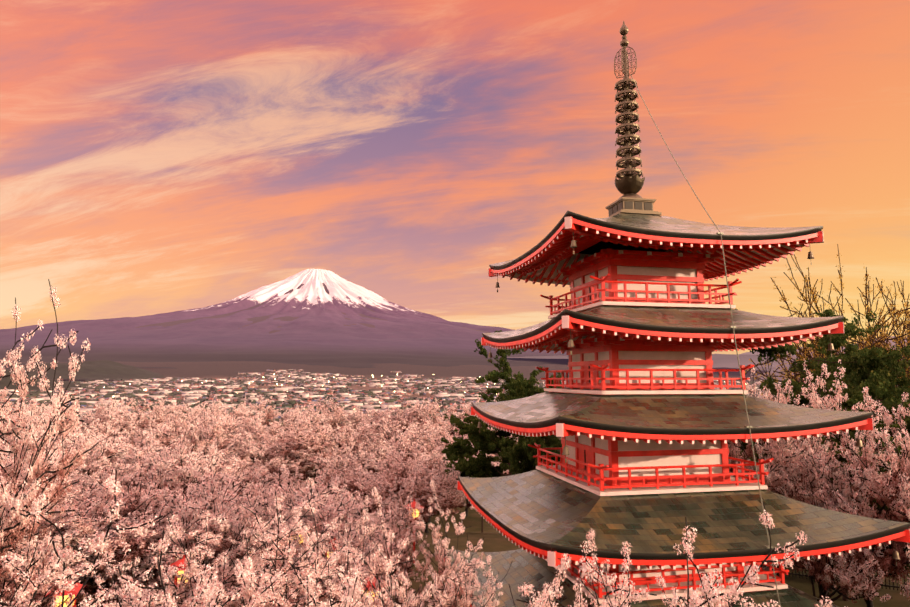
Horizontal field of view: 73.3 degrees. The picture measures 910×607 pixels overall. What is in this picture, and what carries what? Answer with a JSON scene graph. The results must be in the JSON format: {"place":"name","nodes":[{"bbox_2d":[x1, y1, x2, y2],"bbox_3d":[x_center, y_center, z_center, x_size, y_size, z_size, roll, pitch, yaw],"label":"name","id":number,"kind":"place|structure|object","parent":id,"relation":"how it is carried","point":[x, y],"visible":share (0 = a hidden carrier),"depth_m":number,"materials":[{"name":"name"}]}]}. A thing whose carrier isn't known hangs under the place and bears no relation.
{"place":"outdoors","nodes":[
{"label":"outdoors","id":0,"kind":"place"},
{"bbox_2d":[1,410,79,452],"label":"cherry bloom","id":1,"kind":"object","parent":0,"point":[43,427],"depth_m":76.40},
{"bbox_2d":[0,476,99,603],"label":"cherry tree","id":2,"kind":"object","parent":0,"point":[55,537],"visible":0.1,"depth_m":20.91,"materials":[{"name":"pink plant"}]},
{"bbox_2d":[0,410,116,459],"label":"cherry tree","id":3,"kind":"object","parent":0,"point":[96,429],"visible":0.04,"depth_m":81.93,"materials":[{"name":"pink plant"}]},
{"bbox_2d":[1,451,127,533],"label":"cherry tree","id":4,"kind":"object","parent":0,"point":[52,469],"visible":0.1,"depth_m":36.07,"materials":[{"name":"pink plant"}]},
{"bbox_2d":[6,428,128,463],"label":"cherry bloom","id":5,"kind":"object","parent":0,"point":[127,440],"depth_m":56.09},
{"bbox_2d":[22,456,140,517],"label":"cherry tree","id":6,"kind":"object","parent":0,"point":[94,476],"visible":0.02,"depth_m":42.20,"materials":[{"name":"pink plant"}]},
{"bbox_2d":[6,360,164,379],"bbox_3d":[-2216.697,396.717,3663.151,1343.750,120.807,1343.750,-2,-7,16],"label":"hill","id":7,"kind":"structure","parent":0,"point":[100,370],"depth_m":3422.46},
{"bbox_2d":[8,427,175,465],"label":"cherry tree","id":8,"kind":"object","parent":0,"point":[156,443],"visible":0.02,"depth_m":52.10,"materials":[{"name":"pink plant"}]},
{"bbox_2d":[76,398,129,433],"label":"cherry tree","id":9,"kind":"object","parent":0,"point":[105,417],"visible":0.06,"depth_m":115.37,"materials":[{"name":"pink plant"}]},
{"bbox_2d":[52,452,203,535],"bbox_3d":[-18.093,10.817,33.531,10.624,5.190,7.514,1,-7,-7],"label":"cherry tree","id":10,"kind":"object","parent":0,"point":[128,471],"visible":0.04,"depth_m":33.05,"materials":[{"name":"pink plant"}]},
{"bbox_2d":[90,410,169,453],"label":"cherry tree","id":11,"kind":"object","parent":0,"point":[123,423],"visible":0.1,"depth_m":101.44,"materials":[{"name":"pink plant"}]},
{"bbox_2d":[122,430,179,468],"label":"cherry tree","id":12,"kind":"object","parent":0,"point":[136,460],"visible":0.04,"depth_m":52.79,"materials":[{"name":"pink plant"}]},
{"bbox_2d":[115,397,193,435],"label":"cherry tree","id":13,"kind":"object","parent":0,"point":[175,407],"visible":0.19,"depth_m":142.65,"materials":[{"name":"pink plant"}]},
{"bbox_2d":[173,396,234,436],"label":"cherry tree","id":14,"kind":"object","parent":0,"point":[208,411],"visible":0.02,"depth_m":125.96,"materials":[{"name":"pink plant"}]},
{"bbox_2d":[193,402,271,437],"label":"cherry tree","id":15,"kind":"object","parent":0,"point":[231,413],"visible":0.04,"depth_m":117.32,"materials":[{"name":"pink plant"}]},
{"bbox_2d":[203,411,271,465],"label":"cherry tree","id":16,"kind":"object","parent":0,"point":[249,423],"visible":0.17,"depth_m":106.25,"materials":[{"name":"pink plant"}]},
{"bbox_2d":[196,433,280,490],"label":"cherry tree","id":17,"kind":"object","parent":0,"point":[239,445],"visible":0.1,"depth_m":75.00,"materials":[{"name":"pink plant"}]},
{"bbox_2d":[195,448,290,505],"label":"cherry tree","id":18,"kind":"object","parent":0,"point":[249,468],"visible":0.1,"depth_m":38.80,"materials":[{"name":"pink plant"}]},
{"bbox_2d":[121,486,375,592],"bbox_3d":[-8.182,10.292,25.191,8.352,5.056,11.641,15,-16,-64],"label":"cherry tree","id":19,"kind":"object","parent":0,"point":[267,489],"visible":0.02,"depth_m":25.58,"materials":[{"name":"pink plant"}]},
{"bbox_2d":[202,454,308,510],"bbox_3d":[-13.582,12.022,39.226,8.868,4.895,8.472,0,-7,-4],"label":"cherry tree","id":20,"kind":"object","parent":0,"point":[275,478],"visible":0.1,"depth_m":37.54,"materials":[{"name":"pink plant"}]},
{"bbox_2d":[217,395,318,438],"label":"cherry tree","id":21,"kind":"object","parent":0,"point":[270,414],"visible":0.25,"depth_m":130.84,"materials":[{"name":"pink plant"}]},
{"bbox_2d":[252,414,330,456],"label":"cherry tree","id":22,"kind":"object","parent":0,"point":[273,432],"visible":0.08,"depth_m":108.12,"materials":[{"name":"pink plant"}]},
{"bbox_2d":[277,403,330,458],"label":"cherry tree","id":23,"kind":"object","parent":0,"point":[316,419],"visible":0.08,"depth_m":147.45,"materials":[{"name":"pink plant"}]},
{"bbox_2d":[280,396,348,443],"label":"cherry tree","id":24,"kind":"object","parent":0,"point":[335,421],"visible":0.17,"depth_m":159.32,"materials":[{"name":"pink plant"}]},
{"bbox_2d":[344,406,375,439],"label":"cherry tree","id":25,"kind":"object","parent":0,"point":[359,418],"visible":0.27,"depth_m":162.44,"materials":[{"name":"pink plant"}]},
{"bbox_2d":[342,435,398,475],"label":"cherry tree","id":26,"kind":"object","parent":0,"point":[382,453],"visible":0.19,"depth_m":78.08,"materials":[{"name":"pink plant"}]},
{"bbox_2d":[357,405,403,437],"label":"cherry bloom","id":27,"kind":"object","parent":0,"point":[387,411],"visible":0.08,"depth_m":146.50,"materials":[{"name":"pink plant"}]},
{"bbox_2d":[362,415,435,455],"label":"cherry tree","id":28,"kind":"object","parent":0,"point":[383,435],"visible":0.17,"depth_m":85.78,"materials":[{"name":"pink plant"}]},
{"bbox_2d":[367,400,450,435],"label":"cherry tree","id":29,"kind":"object","parent":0,"point":[411,421],"visible":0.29,"depth_m":140.44,"materials":[{"name":"pink plant"}]},
{"bbox_2d":[369,415,471,464],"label":"cherry tree","id":30,"kind":"object","parent":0,"point":[421,427],"visible":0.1,"depth_m":87.78,"materials":[{"name":"pink plant"}]},
{"bbox_2d":[390,397,471,436],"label":"cherry tree","id":31,"kind":"object","parent":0,"point":[434,410],"visible":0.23,"depth_m":139.27,"materials":[{"name":"pink plant"}]},
{"bbox_2d":[390,412,488,454],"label":"cherry tree","id":32,"kind":"object","parent":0,"point":[427,422],"visible":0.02,"depth_m":88.65,"materials":[{"name":"pink plant"}]},
{"bbox_2d":[0,0,909,354],"label":"sky","id":33,"kind":"structure","parent":0,"point":[157,156],"materials":[{"name":"orange"}]},
{"bbox_2d":[3,283,909,606],"bbox_3d":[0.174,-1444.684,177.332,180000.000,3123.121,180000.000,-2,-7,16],"label":"terrain","id":34,"kind":"structure","parent":0,"point":[493,539],"depth_m":3961.63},
{"bbox_2d":[0,369,86,391],"bbox_3d":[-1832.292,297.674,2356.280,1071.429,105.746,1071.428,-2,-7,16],"label":"hill","id":35,"kind":"structure","parent":34,"relation":"on","point":[4,381],"depth_m":2365.79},
{"bbox_2d":[0,279,98,606],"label":"cherry wood","id":36,"kind":"object","parent":34,"relation":"on","point":[26,479],"visible":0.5,"depth_m":11.09,"materials":[{"name":"plant"}]},
{"bbox_2d":[0,286,90,606],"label":"cherry tree","id":37,"kind":"object","parent":36,"relation":"attached to","point":[34,498],"visible":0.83,"depth_m":11.09,"materials":[{"name":"pink plant"}]},
{"bbox_2d":[0,430,126,486],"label":"cherry wood","id":38,"kind":"object","parent":34,"relation":"on","point":[71,453],"visible":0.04,"depth_m":46.93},
{"bbox_2d":[0,424,128,488],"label":"cherry tree","id":39,"kind":"object","parent":38,"relation":"attached to","point":[76,439],"visible":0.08,"depth_m":46.73,"materials":[{"name":"pink plant"}]},
{"bbox_2d":[0,460,171,606],"bbox_3d":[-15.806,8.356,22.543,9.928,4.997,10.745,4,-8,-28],"label":"cherry tree","id":40,"kind":"object","parent":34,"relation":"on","point":[142,544],"visible":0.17,"depth_m":21.46,"materials":[{"name":"pink plant"}]},
{"bbox_2d":[0,469,185,606],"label":"cherry wood","id":41,"kind":"object","parent":34,"relation":"on","point":[64,568],"visible":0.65,"depth_m":8.90,"materials":[{"name":"brown wood"}]},
{"bbox_2d":[0,477,174,606],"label":"cherry tree","id":42,"kind":"object","parent":41,"relation":"attached to","point":[98,545],"visible":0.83,"depth_m":8.78,"materials":[{"name":"pink plant"}]},
{"bbox_2d":[6,558,215,606],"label":"cherry wood","id":43,"kind":"object","parent":34,"relation":"on","point":[100,596],"visible":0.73,"depth_m":7.66,"materials":[{"name":"brown wood"}]},
{"bbox_2d":[0,553,216,606],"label":"cherry tree","id":44,"kind":"object","parent":43,"relation":"attached to","point":[21,594],"visible":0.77,"depth_m":7.57,"materials":[{"name":"pink plant"}]},
{"bbox_2d":[0,464,271,606],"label":"cherry wood","id":45,"kind":"object","parent":34,"relation":"on","point":[94,533],"visible":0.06,"depth_m":22.41,"materials":[{"name":"pink plant"}]},
{"bbox_2d":[0,465,275,606],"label":"cherry tree","id":46,"kind":"object","parent":45,"relation":"attached to","point":[98,492],"visible":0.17,"depth_m":22.05,"materials":[{"name":"pink plant"}]},
{"bbox_2d":[109,396,183,436],"bbox_3d":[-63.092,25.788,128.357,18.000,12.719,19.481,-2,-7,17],"label":"cherry tree","id":47,"kind":"object","parent":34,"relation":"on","point":[150,421],"visible":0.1,"depth_m":125.12,"materials":[{"name":"pink plant"}]},
{"bbox_2d":[62,433,233,524],"bbox_3d":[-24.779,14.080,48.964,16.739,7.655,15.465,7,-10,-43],"label":"cherry tree","id":48,"kind":"object","parent":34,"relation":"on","point":[95,463],"visible":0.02,"depth_m":46.80,"materials":[{"name":"pink plant"}]},
{"bbox_2d":[87,435,245,540],"bbox_3d":[-14.099,9.857,30.297,6.063,6.156,8.638,0,-7,0],"label":"cherry tree","id":49,"kind":"object","parent":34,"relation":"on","point":[177,474],"visible":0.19,"depth_m":31.20,"materials":[{"name":"pink plant"}]},
{"bbox_2d":[86,403,263,466],"bbox_3d":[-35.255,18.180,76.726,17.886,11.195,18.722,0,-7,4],"label":"cherry tree","id":50,"kind":"object","parent":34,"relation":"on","point":[225,446],"visible":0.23,"depth_m":73.90,"materials":[{"name":"pink plant"}]},
{"bbox_2d":[96,466,294,606],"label":"cherry tree","id":51,"kind":"object","parent":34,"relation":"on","point":[201,501],"visible":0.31,"depth_m":21.12,"materials":[{"name":"pink plant"}]},
{"bbox_2d":[91,473,302,598],"bbox_3d":[-9.444,9.768,22.754,8.293,6.252,11.598,4,-8,-32],"label":"cherry wood","id":52,"kind":"object","parent":34,"relation":"on","point":[171,522],"visible":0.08,"depth_m":23.92,"materials":[{"name":"plant"}]},
{"bbox_2d":[93,473,327,601],"bbox_3d":[-9.358,9.234,22.844,8.284,5.190,11.713,4,-8,-32],"label":"cherry tree","id":53,"kind":"object","parent":52,"relation":"attached to","point":[144,565],"visible":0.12,"depth_m":23.59,"materials":[{"name":"pink plant"}]},
{"bbox_2d":[85,474,355,606],"bbox_3d":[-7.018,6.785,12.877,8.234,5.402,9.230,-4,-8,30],"label":"cherry tree","id":54,"kind":"object","parent":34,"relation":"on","point":[192,568],"visible":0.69,"depth_m":13.40,"materials":[{"name":"pink plant"}]},
{"bbox_2d":[45,499,424,606],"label":"lanterns","id":55,"kind":"object","parent":34,"relation":"on","point":[176,563],"visible":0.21,"depth_m":19.52,"materials":[{"name":"red"}]},
{"bbox_2d":[110,544,373,606],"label":"cherry wood","id":56,"kind":"object","parent":34,"relation":"on","point":[217,603],"visible":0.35,"depth_m":11.36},
{"bbox_2d":[99,549,400,606],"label":"cherry tree","id":57,"kind":"object","parent":56,"relation":"attached to","point":[208,590],"visible":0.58,"depth_m":11.03,"materials":[{"name":"pink plant"}]},
{"bbox_2d":[121,496,367,606],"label":"cherry wood","id":58,"kind":"object","parent":34,"relation":"on","point":[228,600],"visible":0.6,"depth_m":7.25,"materials":[{"name":"brown wood"}]},
{"bbox_2d":[125,500,372,606],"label":"cherry tree","id":59,"kind":"object","parent":58,"relation":"attached to","point":[245,592],"visible":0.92,"depth_m":7.17,"materials":[{"name":"pink plant"}]},
{"bbox_2d":[210,481,324,589],"bbox_3d":[-6.558,9.356,22.135,4.985,6.269,5.526,4,-8,-28],"label":"cherry wood","id":60,"kind":"object","parent":34,"relation":"on","point":[252,527],"visible":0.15,"depth_m":20.83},
{"bbox_2d":[212,482,331,605],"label":"cherry tree","id":61,"kind":"object","parent":60,"relation":"attached to","point":[227,527],"visible":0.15,"depth_m":20.78,"materials":[{"name":"pink plant"}]},
{"bbox_2d":[230,440,318,487],"bbox_3d":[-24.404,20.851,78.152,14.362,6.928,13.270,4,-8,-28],"label":"cherry tree","id":62,"kind":"object","parent":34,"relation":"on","point":[289,466],"visible":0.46,"depth_m":77.27,"materials":[{"name":"pink plant"}]},
{"bbox_2d":[0,269,568,368],"bbox_3d":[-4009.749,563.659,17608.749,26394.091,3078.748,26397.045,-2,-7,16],"label":"mountain","id":63,"kind":"structure","parent":34,"relation":"on","point":[317,332],"depth_m":8785.91,"materials":[{"name":"purple stone"}]},
{"bbox_2d":[157,489,423,606],"bbox_3d":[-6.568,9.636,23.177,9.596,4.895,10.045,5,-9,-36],"label":"cherry tree","id":64,"kind":"object","parent":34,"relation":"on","point":[333,513],"visible":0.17,"depth_m":22.67,"materials":[{"name":"pink plant"}]},
{"bbox_2d":[240,414,390,482],"bbox_3d":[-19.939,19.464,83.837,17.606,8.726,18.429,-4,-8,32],"label":"cherry tree","id":65,"kind":"object","parent":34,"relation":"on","point":[319,433],"visible":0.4,"depth_m":80.31,"materials":[{"name":"pink plant"}]},
{"bbox_2d":[258,464,401,552],"bbox_3d":[-5.992,10.576,28.611,6.555,6.156,9.339,-1,-7,11],"label":"cherry tree","id":66,"kind":"object","parent":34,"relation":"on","point":[285,473],"visible":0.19,"depth_m":26.88,"materials":[{"name":"pink plant"}]},
{"bbox_2d":[294,501,403,605],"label":"cherry wood","id":67,"kind":"object","parent":34,"relation":"on","point":[345,554],"visible":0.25,"depth_m":15.49,"materials":[{"name":"plant"}]},
{"bbox_2d":[301,495,397,605],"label":"cherry tree","id":68,"kind":"object","parent":67,"relation":"attached to","point":[364,571],"visible":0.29,"depth_m":15.47,"materials":[{"name":"pink plant"}]},
{"bbox_2d":[315,446,390,496],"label":"cherry wood","id":69,"kind":"object","parent":34,"relation":"on","point":[349,457],"visible":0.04,"depth_m":67.63,"materials":[{"name":"plant"}]},
{"bbox_2d":[314,442,379,506],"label":"cherry tree","id":70,"kind":"object","parent":69,"relation":"attached to","point":[338,464],"visible":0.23,"depth_m":67.54,"materials":[{"name":"pink plant"}]},
{"bbox_2d":[319,445,442,524],"bbox_3d":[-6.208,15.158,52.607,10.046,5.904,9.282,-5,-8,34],"label":"cherry tree","id":71,"kind":"object","parent":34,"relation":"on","point":[400,458],"visible":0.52,"depth_m":50.88,"materials":[{"name":"pink plant"}]},
{"bbox_2d":[339,489,441,606],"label":"cherry wood","id":72,"kind":"object","parent":34,"relation":"on","point":[393,599],"visible":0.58,"depth_m":9.55,"materials":[{"name":"plant"}]},
{"bbox_2d":[338,487,443,606],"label":"cherry tree","id":73,"kind":"object","parent":72,"relation":"attached to","point":[375,558],"visible":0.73,"depth_m":9.55,"materials":[{"name":"pink plant"}]},
{"bbox_2d":[347,457,468,532],"bbox_3d":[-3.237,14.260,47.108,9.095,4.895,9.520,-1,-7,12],"label":"cherry tree","id":74,"kind":"object","parent":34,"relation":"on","point":[437,484],"visible":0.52,"depth_m":45.30,"materials":[{"name":"pink plant"}]},
{"bbox_2d":[358,426,465,521],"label":"cherry wood","id":75,"kind":"object","parent":34,"relation":"on","point":[408,454],"visible":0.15,"depth_m":65.25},
{"bbox_2d":[353,421,458,498],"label":"cherry tree","id":76,"kind":"object","parent":75,"relation":"attached to","point":[422,453],"visible":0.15,"depth_m":64.69,"materials":[{"name":"pink plant"}]},
{"bbox_2d":[357,480,477,606],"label":"cherry tree","id":77,"kind":"object","parent":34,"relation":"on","point":[405,535],"visible":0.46,"depth_m":19.43,"materials":[{"name":"pink plant"}]},
{"bbox_2d":[0,369,903,435],"bbox_3d":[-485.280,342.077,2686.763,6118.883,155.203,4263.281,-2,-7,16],"label":"town buildings","id":78,"kind":"structure","parent":34,"relation":"on","point":[307,387],"depth_m":2219.24,"materials":[{"name":"white"}]},
{"bbox_2d":[385,480,530,606],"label":"cherry tree","id":79,"kind":"object","parent":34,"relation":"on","point":[436,587],"visible":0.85,"depth_m":13.64,"materials":[{"name":"pink plant"}]},
{"bbox_2d":[440,414,508,532],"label":"pine","id":80,"kind":"object","parent":34,"relation":"on","point":[461,447],"depth_m":49.14,"materials":[{"name":"green plant"}]},
{"bbox_2d":[444,330,561,477],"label":"pine","id":81,"kind":"object","parent":34,"relation":"on","point":[483,437],"depth_m":43.05,"materials":[{"name":"green plant"}]},
{"bbox_2d":[495,372,564,474],"bbox_3d":[5.187,9.548,39.583,5.313,10.356,5.469,5,-9,-35],"label":"pine","id":82,"kind":"object","parent":34,"relation":"on","point":[527,451],"depth_m":38.48,"materials":[{"name":"green plant"}]},
{"bbox_2d":[509,555,583,606],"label":"cherry wood","id":83,"kind":"object","parent":34,"relation":"on","point":[546,592],"visible":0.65,"depth_m":6.53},
{"bbox_2d":[518,553,587,606],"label":"cherry blossoms","id":84,"kind":"object","parent":83,"relation":"attached to","point":[544,594],"visible":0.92,"depth_m":6.46,"materials":[{"name":"pink plant"}]},
{"bbox_2d":[372,502,802,606],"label":"cherry wood","id":85,"kind":"object","parent":34,"relation":"on","point":[721,594],"visible":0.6,"depth_m":7.74,"materials":[{"name":"brown wood"}]},
{"bbox_2d":[374,510,807,606],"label":"cherry tree","id":86,"kind":"object","parent":85,"relation":"attached to","point":[705,584],"visible":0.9,"depth_m":7.66,"materials":[{"name":"pink plant"}]},
{"bbox_2d":[578,531,678,606],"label":"cherry wood","id":87,"kind":"object","parent":34,"relation":"on","point":[622,585],"visible":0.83,"depth_m":7.17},
{"bbox_2d":[577,528,701,606],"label":"cherry blossoms","id":88,"kind":"object","parent":87,"relation":"attached to","point":[592,535],"visible":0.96,"depth_m":7.08,"materials":[{"name":"pink plant"}]},
{"bbox_2d":[443,216,909,606],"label":"pagoda","id":89,"kind":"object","parent":34,"relation":"on","point":[610,341],"depth_m":17.67,"materials":[{"name":"red wood"}]},
{"bbox_2d":[445,210,909,606],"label":"pagoda roofs","id":90,"kind":"structure","parent":89,"relation":"attached to","point":[537,508],"depth_m":16.34,"materials":[{"name":"grey tile"}]},
{"bbox_2d":[605,21,661,216],"bbox_3d":[5.832,-6.292,20.717,1.420,7.030,1.420,1,-7,-12],"label":"pagoda finial","id":91,"kind":"object","parent":90,"relation":"on","point":[629,182],"visible":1,"depth_m":20.46,"materials":[{"name":"brown metal"}]},
{"bbox_2d":[631,75,780,606],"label":"lightning wire","id":92,"kind":"object","parent":89,"relation":"attached to","point":[733,327],"visible":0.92,"depth_m":15.83,"materials":[{"name":"grey metal"}]},
{"bbox_2d":[727,377,841,577],"bbox_3d":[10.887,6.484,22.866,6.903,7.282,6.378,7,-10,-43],"label":"cherry tree","id":93,"kind":"object","parent":34,"relation":"on","point":[785,451],"visible":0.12,"depth_m":21.24,"materials":[{"name":"pink plant"}]},
{"bbox_2d":[723,244,909,427],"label":"bare tree","id":94,"kind":"object","parent":34,"relation":"on","point":[852,340],"depth_m":42.68,"materials":[{"name":"plant"}]},
{"bbox_2d":[731,391,909,600],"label":"bloom","id":95,"kind":"object","parent":34,"relation":"on","point":[858,395],"depth_m":23.25,"materials":[{"name":"pink plant"}]},
{"bbox_2d":[734,309,909,469],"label":"pine","id":96,"kind":"object","parent":34,"relation":"on","point":[874,356],"depth_m":27.43,"materials":[{"name":"green plant"}]},
{"bbox_2d":[757,442,891,601],"bbox_3d":[11.345,8.072,20.529,5.275,6.883,3.772,-4,-8,32],"label":"cherry wood","id":97,"kind":"object","parent":34,"relation":"on","point":[822,592],"visible":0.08,"depth_m":19.61,"materials":[{"name":"pink plant"}]},
{"bbox_2d":[745,440,890,603],"bbox_3d":[11.315,7.477,20.575,5.328,5.714,3.768,-4,-8,32],"label":"cherry tree","id":98,"kind":"object","parent":97,"relation":"attached to","point":[840,573],"visible":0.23,"depth_m":19.48,"materials":[{"name":"pink plant"}]},
{"bbox_2d":[744,357,909,606],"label":"cherry wood","id":99,"kind":"object","parent":34,"relation":"on","point":[869,602],"visible":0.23,"depth_m":19.88,"materials":[{"name":"pink plant"}]},
{"bbox_2d":[744,359,909,584],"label":"cherry tree","id":100,"kind":"object","parent":99,"relation":"attached to","point":[881,478],"visible":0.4,"depth_m":19.39,"materials":[{"name":"pink plant"}]},
{"bbox_2d":[768,560,908,590],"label":"iron fence","id":101,"kind":"object","parent":34,"relation":"on","point":[882,585],"visible":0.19,"depth_m":25.46,"materials":[{"name":"metal"}]},
{"bbox_2d":[789,309,909,459],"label":"pine","id":102,"kind":"object","parent":34,"relation":"on","point":[903,382],"depth_m":33.99,"materials":[{"name":"plant"}]},
{"bbox_2d":[791,343,909,507],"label":"pine","id":103,"kind":"object","parent":34,"relation":"on","point":[878,385],"depth_m":25.16,"materials":[{"name":"plant"}]},
{"bbox_2d":[794,286,909,437],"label":"bare tree","id":104,"kind":"object","parent":34,"relation":"on","point":[887,343],"depth_m":40.97,"materials":[{"name":"plant"}]},
{"bbox_2d":[507,354,793,358],"bbox_3d":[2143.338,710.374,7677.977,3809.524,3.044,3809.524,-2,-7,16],"label":"ridge","id":105,"kind":"structure","parent":0,"point":[567,357],"depth_m":6411.78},
{"bbox_2d":[712,356,777,370],"bbox_3d":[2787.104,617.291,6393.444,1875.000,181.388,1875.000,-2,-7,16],"label":"ridge","id":106,"kind":"structure","parent":0,"point":[726,361],"depth_m":5931.08,"materials":[{"name":"purple"}]},
{"bbox_2d":[739,347,816,365],"bbox_3d":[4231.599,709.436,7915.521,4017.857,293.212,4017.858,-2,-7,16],"label":"ridge","id":107,"kind":"structure","parent":0,"point":[774,363],"depth_m":7085.87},
{"bbox_2d":[755,352,837,379],"bbox_3d":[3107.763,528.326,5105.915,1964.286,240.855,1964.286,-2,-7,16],"label":"ridge","id":108,"kind":"structure","parent":0,"point":[787,365],"depth_m":4971.14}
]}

